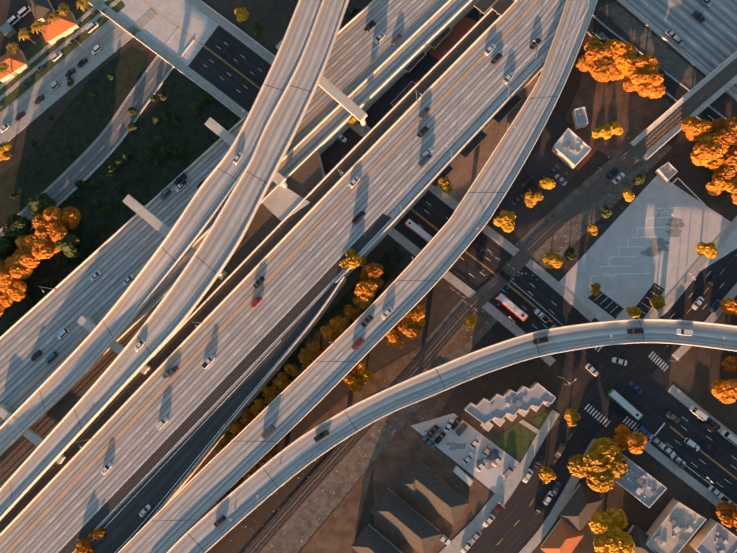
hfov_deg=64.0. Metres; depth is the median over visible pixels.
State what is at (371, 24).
suv
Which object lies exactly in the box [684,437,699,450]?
suv
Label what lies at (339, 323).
tree
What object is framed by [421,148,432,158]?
suv
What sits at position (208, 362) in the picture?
pickup
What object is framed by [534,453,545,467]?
suv
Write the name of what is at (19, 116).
car
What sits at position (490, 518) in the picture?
car
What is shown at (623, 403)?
bus
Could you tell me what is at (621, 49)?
tree
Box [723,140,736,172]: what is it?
tree
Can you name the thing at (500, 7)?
station canopy
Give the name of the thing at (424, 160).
van
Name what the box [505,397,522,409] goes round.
townhouses plant
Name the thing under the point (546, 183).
tree
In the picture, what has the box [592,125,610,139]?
tree
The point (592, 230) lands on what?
tree
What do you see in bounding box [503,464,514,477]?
suv
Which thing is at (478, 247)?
car
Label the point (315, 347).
tree
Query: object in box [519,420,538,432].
path
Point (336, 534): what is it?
dirt
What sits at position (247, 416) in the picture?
tree
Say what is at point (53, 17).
palm
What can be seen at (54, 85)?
suv
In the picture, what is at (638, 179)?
tree
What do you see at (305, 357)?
tree
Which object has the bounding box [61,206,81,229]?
tree
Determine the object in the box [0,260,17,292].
tree
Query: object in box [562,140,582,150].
depot plant
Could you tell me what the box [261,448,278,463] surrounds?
tree
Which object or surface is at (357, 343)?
suv
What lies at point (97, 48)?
suv
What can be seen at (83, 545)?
tree
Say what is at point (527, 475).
car
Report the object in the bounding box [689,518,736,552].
grey store
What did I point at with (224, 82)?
street
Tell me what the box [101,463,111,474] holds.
car
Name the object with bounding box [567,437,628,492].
tree
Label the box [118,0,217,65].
street bridge deck
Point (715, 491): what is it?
car
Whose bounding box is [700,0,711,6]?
car
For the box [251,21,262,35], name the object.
tree
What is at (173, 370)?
car
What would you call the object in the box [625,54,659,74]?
tree
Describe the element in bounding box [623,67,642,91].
tree
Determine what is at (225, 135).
bridge support
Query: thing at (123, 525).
on ramp
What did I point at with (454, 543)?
lot walk
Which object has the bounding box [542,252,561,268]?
tree
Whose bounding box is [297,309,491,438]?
dirt
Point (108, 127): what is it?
slip road markings
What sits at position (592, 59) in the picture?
tree
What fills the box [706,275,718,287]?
car
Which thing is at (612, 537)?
tree
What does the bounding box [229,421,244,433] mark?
tree
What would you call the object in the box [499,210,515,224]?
tree
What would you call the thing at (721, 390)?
tree
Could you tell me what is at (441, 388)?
ramp markings
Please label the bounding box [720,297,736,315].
tree
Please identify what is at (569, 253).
tree
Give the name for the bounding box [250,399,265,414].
tree
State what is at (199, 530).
ramp
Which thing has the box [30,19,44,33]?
palm
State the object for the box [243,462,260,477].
tree
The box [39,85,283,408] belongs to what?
connector joints
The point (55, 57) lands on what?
suv
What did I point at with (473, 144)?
bus shelter
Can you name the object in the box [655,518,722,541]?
store units
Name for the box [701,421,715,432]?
car
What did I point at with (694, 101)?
railway
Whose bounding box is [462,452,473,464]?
car
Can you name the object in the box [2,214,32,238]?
tree
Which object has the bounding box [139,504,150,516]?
car
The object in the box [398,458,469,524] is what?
house
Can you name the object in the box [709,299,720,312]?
car
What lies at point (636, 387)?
car
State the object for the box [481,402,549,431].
townhouse patios
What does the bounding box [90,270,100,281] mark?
car
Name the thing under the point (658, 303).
tree
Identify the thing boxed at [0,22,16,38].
awning
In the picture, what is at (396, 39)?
car
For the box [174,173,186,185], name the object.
pickup
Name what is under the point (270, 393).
tree
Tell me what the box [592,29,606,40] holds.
pickup
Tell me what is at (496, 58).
car
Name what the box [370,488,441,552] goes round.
house
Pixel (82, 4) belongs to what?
palm
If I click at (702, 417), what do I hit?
van
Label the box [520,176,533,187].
suv
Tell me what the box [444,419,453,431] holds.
car
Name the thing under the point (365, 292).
tree
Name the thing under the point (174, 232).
connector markings
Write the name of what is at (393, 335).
tree
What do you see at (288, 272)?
freeway markings
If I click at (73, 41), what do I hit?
car
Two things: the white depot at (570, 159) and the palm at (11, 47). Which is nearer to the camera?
the white depot at (570, 159)
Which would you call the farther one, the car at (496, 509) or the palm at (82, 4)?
the palm at (82, 4)
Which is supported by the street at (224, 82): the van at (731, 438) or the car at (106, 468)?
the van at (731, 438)
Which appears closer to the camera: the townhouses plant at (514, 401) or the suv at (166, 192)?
the townhouses plant at (514, 401)
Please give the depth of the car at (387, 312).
216.48 m
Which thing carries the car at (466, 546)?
on the street at (528, 531)
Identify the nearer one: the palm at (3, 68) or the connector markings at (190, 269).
the connector markings at (190, 269)
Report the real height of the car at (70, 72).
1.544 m
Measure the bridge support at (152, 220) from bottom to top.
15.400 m
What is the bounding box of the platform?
[262,186,309,220]
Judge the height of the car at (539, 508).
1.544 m
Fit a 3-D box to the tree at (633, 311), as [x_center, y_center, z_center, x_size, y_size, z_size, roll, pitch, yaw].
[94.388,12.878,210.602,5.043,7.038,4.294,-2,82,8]
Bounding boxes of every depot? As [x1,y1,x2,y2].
[551,128,591,169]
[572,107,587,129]
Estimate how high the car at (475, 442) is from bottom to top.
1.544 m
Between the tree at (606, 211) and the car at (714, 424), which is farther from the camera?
the tree at (606, 211)
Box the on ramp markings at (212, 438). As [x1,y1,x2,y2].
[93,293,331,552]
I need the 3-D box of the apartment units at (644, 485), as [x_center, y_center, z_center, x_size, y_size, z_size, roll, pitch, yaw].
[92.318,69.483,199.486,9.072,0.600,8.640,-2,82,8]
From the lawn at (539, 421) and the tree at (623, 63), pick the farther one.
the tree at (623, 63)
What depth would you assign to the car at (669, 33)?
224.90 m
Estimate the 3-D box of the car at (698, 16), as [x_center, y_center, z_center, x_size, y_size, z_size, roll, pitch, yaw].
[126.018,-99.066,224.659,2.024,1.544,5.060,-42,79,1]
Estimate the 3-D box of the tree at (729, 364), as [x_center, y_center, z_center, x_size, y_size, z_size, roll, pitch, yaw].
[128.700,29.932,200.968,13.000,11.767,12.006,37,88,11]
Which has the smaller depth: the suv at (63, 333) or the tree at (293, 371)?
the tree at (293, 371)
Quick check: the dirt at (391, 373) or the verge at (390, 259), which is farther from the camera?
the verge at (390, 259)
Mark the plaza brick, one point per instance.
(463, 26)
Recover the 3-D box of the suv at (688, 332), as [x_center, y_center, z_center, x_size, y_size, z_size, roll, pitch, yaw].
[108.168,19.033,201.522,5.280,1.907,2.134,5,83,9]
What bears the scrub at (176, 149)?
on the verge at (195, 135)
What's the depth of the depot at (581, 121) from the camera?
222.99 m
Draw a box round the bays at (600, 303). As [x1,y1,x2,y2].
[588,291,623,318]
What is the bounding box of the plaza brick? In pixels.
[428,16,476,59]
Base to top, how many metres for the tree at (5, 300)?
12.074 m
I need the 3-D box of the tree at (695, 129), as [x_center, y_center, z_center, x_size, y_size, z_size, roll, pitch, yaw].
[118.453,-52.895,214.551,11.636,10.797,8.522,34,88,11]
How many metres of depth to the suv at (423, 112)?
226.34 m
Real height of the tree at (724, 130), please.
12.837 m
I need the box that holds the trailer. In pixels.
[453,465,472,485]
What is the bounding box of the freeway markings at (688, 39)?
[623,0,736,95]
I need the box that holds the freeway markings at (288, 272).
[0,0,562,552]
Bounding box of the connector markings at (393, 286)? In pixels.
[123,0,589,552]
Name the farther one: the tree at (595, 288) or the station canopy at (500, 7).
the station canopy at (500, 7)
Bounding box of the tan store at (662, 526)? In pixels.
[646,498,706,552]
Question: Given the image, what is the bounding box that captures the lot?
[411,413,518,492]
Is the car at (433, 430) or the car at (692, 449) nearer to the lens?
the car at (692, 449)
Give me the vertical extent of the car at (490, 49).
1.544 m
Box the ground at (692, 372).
[0,0,736,552]
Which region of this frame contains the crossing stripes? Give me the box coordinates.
[584,346,668,437]
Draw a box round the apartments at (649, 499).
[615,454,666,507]
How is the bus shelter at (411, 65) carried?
on the forecourt at (380, 108)
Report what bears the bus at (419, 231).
on the street at (224, 82)
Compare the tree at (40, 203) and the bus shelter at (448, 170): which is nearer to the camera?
the bus shelter at (448, 170)
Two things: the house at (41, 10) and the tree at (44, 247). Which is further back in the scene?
the house at (41, 10)
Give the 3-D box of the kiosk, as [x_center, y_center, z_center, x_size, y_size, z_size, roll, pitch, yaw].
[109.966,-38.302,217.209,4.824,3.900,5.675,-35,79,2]
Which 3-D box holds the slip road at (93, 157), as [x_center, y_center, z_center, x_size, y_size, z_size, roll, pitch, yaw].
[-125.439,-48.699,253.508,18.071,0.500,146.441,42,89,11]
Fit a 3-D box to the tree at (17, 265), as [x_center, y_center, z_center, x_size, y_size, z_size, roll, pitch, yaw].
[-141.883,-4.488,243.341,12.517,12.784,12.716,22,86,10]
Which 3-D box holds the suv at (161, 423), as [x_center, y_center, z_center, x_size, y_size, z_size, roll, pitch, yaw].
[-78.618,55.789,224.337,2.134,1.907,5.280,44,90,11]
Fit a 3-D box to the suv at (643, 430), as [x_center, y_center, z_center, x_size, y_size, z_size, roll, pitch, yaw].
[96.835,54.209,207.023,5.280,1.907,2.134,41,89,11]
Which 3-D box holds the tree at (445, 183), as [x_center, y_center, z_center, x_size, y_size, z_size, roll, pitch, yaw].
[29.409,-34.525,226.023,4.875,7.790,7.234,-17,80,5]
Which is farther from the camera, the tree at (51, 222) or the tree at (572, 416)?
the tree at (51, 222)
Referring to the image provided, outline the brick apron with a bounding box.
[553,127,597,170]
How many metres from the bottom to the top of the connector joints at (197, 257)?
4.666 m
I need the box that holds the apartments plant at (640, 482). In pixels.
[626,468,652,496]
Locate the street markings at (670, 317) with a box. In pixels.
[497,252,736,544]
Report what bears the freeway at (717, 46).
on the ground at (692, 372)
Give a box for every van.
[7,15,20,25]
[18,6,30,16]
[45,351,58,364]
[85,22,98,32]
[261,425,275,438]
[351,211,365,224]
[418,154,431,167]
[689,405,707,420]
[721,430,736,445]
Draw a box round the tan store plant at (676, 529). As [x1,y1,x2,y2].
[651,517,695,545]
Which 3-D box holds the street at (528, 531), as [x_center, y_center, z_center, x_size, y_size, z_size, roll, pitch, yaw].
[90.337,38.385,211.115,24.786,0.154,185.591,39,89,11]
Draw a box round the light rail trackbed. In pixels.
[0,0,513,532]
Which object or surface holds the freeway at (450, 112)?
on the ground at (692, 372)
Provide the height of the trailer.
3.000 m
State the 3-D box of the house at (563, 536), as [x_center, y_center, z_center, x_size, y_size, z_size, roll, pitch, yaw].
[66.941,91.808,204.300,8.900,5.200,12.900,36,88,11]
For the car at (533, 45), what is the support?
on the freeway at (450, 112)
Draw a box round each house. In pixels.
[0,47,28,82]
[26,0,54,21]
[40,7,79,44]
[351,524,402,552]
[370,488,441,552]
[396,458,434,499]
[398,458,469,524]
[540,518,583,552]
[558,483,602,531]
[627,525,657,552]
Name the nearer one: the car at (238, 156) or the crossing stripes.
the crossing stripes
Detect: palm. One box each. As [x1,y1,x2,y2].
[0,61,17,76]
[6,42,18,54]
[18,27,36,44]
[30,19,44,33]
[47,11,60,23]
[56,2,69,16]
[76,0,95,15]
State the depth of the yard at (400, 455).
215.69 m
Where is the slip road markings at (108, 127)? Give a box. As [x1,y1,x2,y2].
[15,31,192,241]
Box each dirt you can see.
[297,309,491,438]
[300,386,456,552]
[565,35,671,157]
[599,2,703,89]
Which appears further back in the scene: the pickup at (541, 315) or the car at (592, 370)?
the pickup at (541, 315)
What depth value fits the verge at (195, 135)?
248.99 m
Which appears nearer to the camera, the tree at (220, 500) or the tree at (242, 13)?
the tree at (220, 500)
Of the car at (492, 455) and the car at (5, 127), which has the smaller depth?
the car at (492, 455)
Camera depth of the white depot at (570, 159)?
220.94 m
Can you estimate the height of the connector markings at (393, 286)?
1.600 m
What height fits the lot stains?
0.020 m
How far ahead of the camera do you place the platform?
230.41 m
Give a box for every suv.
[49,81,59,91]
[51,51,61,61]
[57,328,68,339]
[91,44,102,54]
[156,417,168,429]
[159,188,170,199]
[351,337,363,349]
[364,20,375,31]
[418,107,429,118]
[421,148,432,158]
[455,423,467,435]
[497,269,510,280]
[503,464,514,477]
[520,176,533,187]
[533,336,548,344]
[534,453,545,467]
[541,168,551,178]
[627,328,643,334]
[636,424,651,437]
[658,66,665,75]
[670,35,683,46]
[676,329,692,335]
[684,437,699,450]
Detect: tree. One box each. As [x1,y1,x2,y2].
[0,141,12,160]
[0,236,16,259]
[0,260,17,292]
[0,291,13,315]
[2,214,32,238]
[4,248,39,279]
[5,278,26,300]
[16,234,33,253]
[27,192,56,217]
[27,229,58,259]
[32,206,67,242]
[54,233,79,257]
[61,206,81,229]
[75,535,93,552]
[90,528,106,539]
[215,495,227,504]
[218,430,232,447]
[228,477,245,492]
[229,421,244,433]
[234,7,248,22]
[239,408,255,425]
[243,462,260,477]
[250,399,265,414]
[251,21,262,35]
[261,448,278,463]
[262,384,278,403]
[272,372,291,390]
[283,364,301,378]
[298,348,312,367]
[308,341,324,354]
[320,325,338,341]
[329,315,346,332]
[339,248,365,270]
[343,304,360,320]
[343,375,364,392]
[347,115,358,125]
[352,295,368,308]
[352,362,373,382]
[354,279,378,305]
[360,262,383,290]
[386,328,403,348]
[396,316,421,338]
[404,304,425,327]
[438,177,452,192]
[464,314,476,327]
[493,214,513,232]
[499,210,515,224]
[524,190,543,207]
[538,466,555,483]
[539,178,555,188]
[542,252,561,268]
[564,247,575,260]
[564,408,580,425]
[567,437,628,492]
[576,37,612,73]
[587,223,597,235]
[588,507,634,552]
[590,282,600,295]
[592,57,621,81]
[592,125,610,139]
[601,204,612,218]
[604,121,622,134]
[605,39,636,63]
[613,424,646,453]
[615,55,632,79]
[622,189,634,201]
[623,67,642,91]
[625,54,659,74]
[625,306,640,317]
[629,64,664,98]
[633,173,644,184]
[649,295,665,310]
[681,116,713,141]
[691,133,729,169]
[696,241,717,258]
[706,174,725,195]
[710,117,736,146]
[711,379,736,403]
[713,156,736,180]
[715,501,736,527]
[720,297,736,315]
[721,352,736,373]
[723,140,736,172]
[724,177,736,204]
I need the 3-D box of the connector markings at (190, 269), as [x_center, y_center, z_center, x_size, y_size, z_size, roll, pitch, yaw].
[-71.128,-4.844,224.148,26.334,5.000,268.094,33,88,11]
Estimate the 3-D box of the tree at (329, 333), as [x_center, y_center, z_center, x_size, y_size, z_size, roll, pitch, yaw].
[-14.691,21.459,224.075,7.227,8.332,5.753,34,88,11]
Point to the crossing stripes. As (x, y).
(627, 416)
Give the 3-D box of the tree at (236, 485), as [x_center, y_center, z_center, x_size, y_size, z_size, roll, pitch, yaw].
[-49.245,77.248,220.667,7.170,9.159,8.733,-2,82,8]
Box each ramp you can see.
[75,274,346,552]
[166,319,736,552]
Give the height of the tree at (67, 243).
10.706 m
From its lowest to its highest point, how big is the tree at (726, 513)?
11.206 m
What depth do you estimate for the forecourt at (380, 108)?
238.13 m
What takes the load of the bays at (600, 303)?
on the car park
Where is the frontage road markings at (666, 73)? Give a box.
[589,15,721,119]
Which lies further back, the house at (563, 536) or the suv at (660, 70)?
the suv at (660, 70)
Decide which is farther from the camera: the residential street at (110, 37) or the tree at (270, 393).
the residential street at (110, 37)
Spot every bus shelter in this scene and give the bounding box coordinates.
[391,81,415,105]
[404,51,425,72]
[430,27,451,48]
[431,165,453,187]
[460,130,487,158]
[493,93,522,123]
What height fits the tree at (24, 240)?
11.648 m
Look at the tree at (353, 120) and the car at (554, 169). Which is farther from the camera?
the tree at (353, 120)
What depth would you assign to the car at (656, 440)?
205.83 m
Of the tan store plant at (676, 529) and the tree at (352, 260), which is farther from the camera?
the tree at (352, 260)
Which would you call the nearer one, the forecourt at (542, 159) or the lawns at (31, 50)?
the forecourt at (542, 159)
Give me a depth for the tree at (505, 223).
217.12 m
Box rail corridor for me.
[262,127,671,552]
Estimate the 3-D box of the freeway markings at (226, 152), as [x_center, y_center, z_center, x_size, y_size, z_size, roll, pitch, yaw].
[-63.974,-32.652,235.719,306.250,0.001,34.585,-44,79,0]
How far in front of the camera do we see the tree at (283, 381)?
222.12 m
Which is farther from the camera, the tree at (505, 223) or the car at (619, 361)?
the tree at (505, 223)
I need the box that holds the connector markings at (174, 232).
[0,0,318,448]
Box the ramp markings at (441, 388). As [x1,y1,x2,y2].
[187,332,736,552]
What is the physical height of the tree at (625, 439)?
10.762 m
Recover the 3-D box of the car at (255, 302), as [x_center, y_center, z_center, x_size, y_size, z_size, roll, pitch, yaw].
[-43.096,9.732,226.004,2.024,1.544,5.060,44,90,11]
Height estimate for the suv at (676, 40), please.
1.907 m
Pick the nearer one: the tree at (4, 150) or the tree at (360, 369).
the tree at (360, 369)
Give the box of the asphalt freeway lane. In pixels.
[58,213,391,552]
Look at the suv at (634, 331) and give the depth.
203.26 m
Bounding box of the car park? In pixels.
[559,175,736,321]
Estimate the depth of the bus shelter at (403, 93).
233.81 m
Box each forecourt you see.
[358,3,494,128]
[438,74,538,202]
[498,109,577,232]
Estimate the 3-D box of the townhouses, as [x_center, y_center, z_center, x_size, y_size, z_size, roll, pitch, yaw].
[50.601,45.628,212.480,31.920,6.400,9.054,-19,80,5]
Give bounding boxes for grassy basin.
[0,46,147,228]
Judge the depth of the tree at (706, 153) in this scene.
208.86 m
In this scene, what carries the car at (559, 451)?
on the street at (528, 531)
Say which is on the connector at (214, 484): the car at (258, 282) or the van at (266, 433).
the van at (266, 433)
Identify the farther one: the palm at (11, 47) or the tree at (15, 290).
the palm at (11, 47)
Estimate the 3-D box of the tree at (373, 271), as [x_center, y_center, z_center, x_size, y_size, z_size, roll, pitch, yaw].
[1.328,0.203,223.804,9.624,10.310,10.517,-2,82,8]
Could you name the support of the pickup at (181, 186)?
on the freeway at (52, 325)
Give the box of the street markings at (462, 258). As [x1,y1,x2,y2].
[124,0,736,499]
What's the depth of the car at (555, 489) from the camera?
208.32 m
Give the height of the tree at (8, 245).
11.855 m
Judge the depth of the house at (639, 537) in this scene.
199.03 m
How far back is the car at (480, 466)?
212.91 m
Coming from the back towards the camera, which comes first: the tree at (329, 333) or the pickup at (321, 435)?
the tree at (329, 333)
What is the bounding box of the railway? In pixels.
[243,51,736,552]
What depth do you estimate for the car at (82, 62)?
259.24 m
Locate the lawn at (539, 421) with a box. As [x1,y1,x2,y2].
[532,412,560,429]
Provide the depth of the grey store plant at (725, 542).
194.73 m
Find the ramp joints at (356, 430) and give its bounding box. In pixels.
[187,320,644,551]
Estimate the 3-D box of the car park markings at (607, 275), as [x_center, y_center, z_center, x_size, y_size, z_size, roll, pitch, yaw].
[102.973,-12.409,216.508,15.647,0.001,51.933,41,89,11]
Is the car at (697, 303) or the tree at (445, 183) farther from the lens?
the tree at (445, 183)
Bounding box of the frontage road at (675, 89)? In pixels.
[586,14,726,121]
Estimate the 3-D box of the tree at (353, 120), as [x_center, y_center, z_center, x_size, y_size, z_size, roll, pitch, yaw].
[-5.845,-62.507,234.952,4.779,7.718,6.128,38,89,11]
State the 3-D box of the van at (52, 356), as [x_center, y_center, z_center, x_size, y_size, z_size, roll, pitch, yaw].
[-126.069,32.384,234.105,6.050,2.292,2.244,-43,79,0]
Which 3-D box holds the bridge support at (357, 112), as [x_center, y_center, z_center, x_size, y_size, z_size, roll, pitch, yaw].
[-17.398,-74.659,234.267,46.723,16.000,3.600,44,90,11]
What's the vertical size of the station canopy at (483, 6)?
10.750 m
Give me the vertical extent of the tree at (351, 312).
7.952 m
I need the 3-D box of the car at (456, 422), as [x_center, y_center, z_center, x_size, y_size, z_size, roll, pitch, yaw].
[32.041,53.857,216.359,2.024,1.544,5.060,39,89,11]
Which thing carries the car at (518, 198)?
on the forecourt at (542, 159)
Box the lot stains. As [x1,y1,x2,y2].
[424,217,684,469]
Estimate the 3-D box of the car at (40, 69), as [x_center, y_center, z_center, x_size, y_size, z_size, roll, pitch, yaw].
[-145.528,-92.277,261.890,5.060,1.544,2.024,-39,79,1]
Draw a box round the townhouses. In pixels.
[464,382,555,424]
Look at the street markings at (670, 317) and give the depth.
211.08 m
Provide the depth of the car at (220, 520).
213.64 m
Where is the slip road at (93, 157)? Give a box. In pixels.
[0,28,193,240]
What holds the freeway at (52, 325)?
on the ground at (692, 372)
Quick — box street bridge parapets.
[88,0,275,118]
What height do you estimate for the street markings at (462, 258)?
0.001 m
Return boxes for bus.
[405,218,432,242]
[495,292,527,320]
[606,389,642,420]
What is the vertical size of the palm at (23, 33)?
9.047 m
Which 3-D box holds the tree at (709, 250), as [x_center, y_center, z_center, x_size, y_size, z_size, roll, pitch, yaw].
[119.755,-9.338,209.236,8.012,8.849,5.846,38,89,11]
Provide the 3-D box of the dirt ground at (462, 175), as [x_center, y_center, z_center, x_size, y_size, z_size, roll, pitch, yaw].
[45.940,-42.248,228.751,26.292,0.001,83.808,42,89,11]
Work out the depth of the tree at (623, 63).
217.65 m
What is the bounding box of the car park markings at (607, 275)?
[590,178,705,284]
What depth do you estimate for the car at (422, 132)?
226.03 m
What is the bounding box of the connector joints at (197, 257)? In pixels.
[9,85,310,502]
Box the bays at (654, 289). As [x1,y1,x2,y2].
[634,283,664,318]
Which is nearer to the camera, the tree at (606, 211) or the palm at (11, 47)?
the tree at (606, 211)
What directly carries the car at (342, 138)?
on the street at (224, 82)
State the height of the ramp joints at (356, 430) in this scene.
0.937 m
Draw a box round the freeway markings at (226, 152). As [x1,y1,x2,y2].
[0,0,468,407]
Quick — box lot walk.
[439,463,526,552]
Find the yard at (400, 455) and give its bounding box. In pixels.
[373,427,492,552]
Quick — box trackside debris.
[230,118,665,547]
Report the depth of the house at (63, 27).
260.02 m
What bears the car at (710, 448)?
on the street at (224, 82)
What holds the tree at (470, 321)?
on the dirt at (391, 373)
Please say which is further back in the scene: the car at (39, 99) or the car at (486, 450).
the car at (39, 99)
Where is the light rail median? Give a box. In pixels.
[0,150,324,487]
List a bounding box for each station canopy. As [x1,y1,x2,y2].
[473,0,496,19]
[491,0,514,15]
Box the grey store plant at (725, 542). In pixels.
[714,532,728,552]
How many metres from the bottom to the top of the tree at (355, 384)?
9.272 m
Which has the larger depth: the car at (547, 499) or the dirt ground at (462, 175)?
the dirt ground at (462, 175)
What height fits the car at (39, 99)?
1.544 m
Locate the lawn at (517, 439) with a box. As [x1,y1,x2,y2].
[493,422,536,457]
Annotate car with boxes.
[0,123,9,132]
[15,111,24,120]
[22,77,32,86]
[31,350,41,360]
[34,95,44,104]
[36,64,46,73]
[65,68,75,76]
[69,37,78,46]
[77,58,87,67]
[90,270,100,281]
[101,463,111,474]
[123,275,133,285]
[134,339,145,351]
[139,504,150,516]
[162,367,171,379]
[168,366,178,377]
[214,515,225,526]
[233,152,242,163]
[250,296,261,307]
[253,276,264,287]
[338,134,346,141]
[348,5,358,14]
[349,176,359,187]
[361,315,372,326]
[374,33,385,43]
[381,307,392,318]
[391,34,402,44]
[417,126,428,137]
[423,436,434,447]
[427,425,438,436]
[434,431,445,443]
[439,534,450,544]
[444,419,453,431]
[451,417,461,429]
[461,540,472,552]
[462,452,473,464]
[469,436,480,448]
[470,529,481,542]
[473,242,485,253]
[475,459,487,471]
[481,444,492,456]
[483,514,494,526]
[484,44,495,55]
[487,449,498,461]
[490,503,502,515]
[491,53,501,64]
[492,453,503,466]
[502,72,514,83]
[511,194,523,204]
[522,469,532,482]
[525,182,537,191]
[529,38,540,49]
[534,500,544,514]
[543,491,552,505]
[550,164,559,175]
[551,482,561,495]
[554,174,566,185]
[555,443,565,457]
[585,363,598,375]
[606,167,618,178]
[612,172,624,183]
[612,357,626,365]
[629,381,642,393]
[649,434,662,446]
[661,444,675,455]
[665,29,675,37]
[666,411,679,423]
[670,458,684,468]
[671,454,685,463]
[684,443,699,453]
[691,296,703,309]
[692,11,704,22]
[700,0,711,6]
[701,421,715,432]
[703,442,717,454]
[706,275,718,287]
[706,417,720,429]
[708,485,723,498]
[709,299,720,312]
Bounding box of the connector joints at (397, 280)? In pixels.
[163,96,556,520]
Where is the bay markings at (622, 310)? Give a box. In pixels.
[590,286,663,318]
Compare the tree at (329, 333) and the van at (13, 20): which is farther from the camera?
the van at (13, 20)
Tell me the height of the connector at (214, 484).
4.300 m
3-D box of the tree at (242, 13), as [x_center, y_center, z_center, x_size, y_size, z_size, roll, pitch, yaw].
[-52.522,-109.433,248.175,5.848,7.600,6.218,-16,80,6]
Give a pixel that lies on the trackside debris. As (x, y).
(443, 355)
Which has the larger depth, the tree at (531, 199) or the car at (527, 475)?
the tree at (531, 199)
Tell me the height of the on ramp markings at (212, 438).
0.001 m
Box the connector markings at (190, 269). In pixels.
[0,0,343,512]
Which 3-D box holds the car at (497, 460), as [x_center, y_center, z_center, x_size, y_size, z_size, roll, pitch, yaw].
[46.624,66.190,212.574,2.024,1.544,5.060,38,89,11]
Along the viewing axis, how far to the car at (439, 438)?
216.21 m
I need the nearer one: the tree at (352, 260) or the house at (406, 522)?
the house at (406, 522)
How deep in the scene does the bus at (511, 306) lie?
216.88 m
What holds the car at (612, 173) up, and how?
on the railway
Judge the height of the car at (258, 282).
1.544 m
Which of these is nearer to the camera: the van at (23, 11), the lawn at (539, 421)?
the lawn at (539, 421)
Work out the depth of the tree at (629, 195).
214.20 m
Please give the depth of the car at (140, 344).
220.38 m
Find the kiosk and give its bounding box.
[655,162,677,183]
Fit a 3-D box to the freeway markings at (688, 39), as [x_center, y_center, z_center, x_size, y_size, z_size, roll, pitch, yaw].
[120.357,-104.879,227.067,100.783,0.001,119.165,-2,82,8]
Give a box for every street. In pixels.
[0,0,156,143]
[88,0,736,505]
[451,216,736,552]
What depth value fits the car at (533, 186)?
224.28 m
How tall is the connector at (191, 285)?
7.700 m
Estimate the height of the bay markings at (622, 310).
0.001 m
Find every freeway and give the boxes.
[0,0,477,425]
[0,0,592,552]
[617,0,736,100]
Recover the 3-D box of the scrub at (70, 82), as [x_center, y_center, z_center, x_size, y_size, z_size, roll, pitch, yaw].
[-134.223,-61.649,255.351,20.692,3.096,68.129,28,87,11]
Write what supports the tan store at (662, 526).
on the ground at (692, 372)
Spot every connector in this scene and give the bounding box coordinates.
[0,0,321,455]
[0,0,348,520]
[118,0,597,552]
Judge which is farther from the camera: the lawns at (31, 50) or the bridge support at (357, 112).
the lawns at (31, 50)
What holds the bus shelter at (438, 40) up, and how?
on the plaza brick
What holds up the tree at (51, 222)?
on the verge at (195, 135)
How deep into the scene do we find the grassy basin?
256.23 m
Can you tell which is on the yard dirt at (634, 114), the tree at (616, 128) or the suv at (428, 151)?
the tree at (616, 128)
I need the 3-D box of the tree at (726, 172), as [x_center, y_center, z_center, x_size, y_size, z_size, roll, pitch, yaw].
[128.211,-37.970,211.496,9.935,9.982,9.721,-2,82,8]
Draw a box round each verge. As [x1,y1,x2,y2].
[0,68,240,335]
[214,246,405,453]
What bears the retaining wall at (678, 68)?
on the frontage road at (675, 89)
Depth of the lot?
215.09 m
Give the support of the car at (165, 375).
on the freeway at (450, 112)
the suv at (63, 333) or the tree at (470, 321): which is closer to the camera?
the tree at (470, 321)
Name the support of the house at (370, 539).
on the ground at (692, 372)
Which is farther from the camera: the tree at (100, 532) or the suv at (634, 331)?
the tree at (100, 532)
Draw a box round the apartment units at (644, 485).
[627,468,655,495]
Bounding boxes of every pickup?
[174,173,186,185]
[175,179,187,191]
[201,355,214,368]
[314,429,328,441]
[534,309,549,322]
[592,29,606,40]
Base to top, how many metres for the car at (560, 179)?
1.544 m
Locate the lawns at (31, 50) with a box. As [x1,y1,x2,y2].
[0,0,125,111]
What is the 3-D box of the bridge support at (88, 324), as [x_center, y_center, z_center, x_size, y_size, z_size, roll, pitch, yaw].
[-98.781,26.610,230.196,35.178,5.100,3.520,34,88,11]
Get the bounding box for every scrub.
[10,74,112,198]
[15,91,212,322]
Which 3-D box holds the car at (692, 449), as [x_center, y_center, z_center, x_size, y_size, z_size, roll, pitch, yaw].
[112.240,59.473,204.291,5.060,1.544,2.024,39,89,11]
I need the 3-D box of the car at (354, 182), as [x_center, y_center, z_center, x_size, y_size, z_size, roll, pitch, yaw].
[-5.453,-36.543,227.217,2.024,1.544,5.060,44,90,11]
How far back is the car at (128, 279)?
234.36 m
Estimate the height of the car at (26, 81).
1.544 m
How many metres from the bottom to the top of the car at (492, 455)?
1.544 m

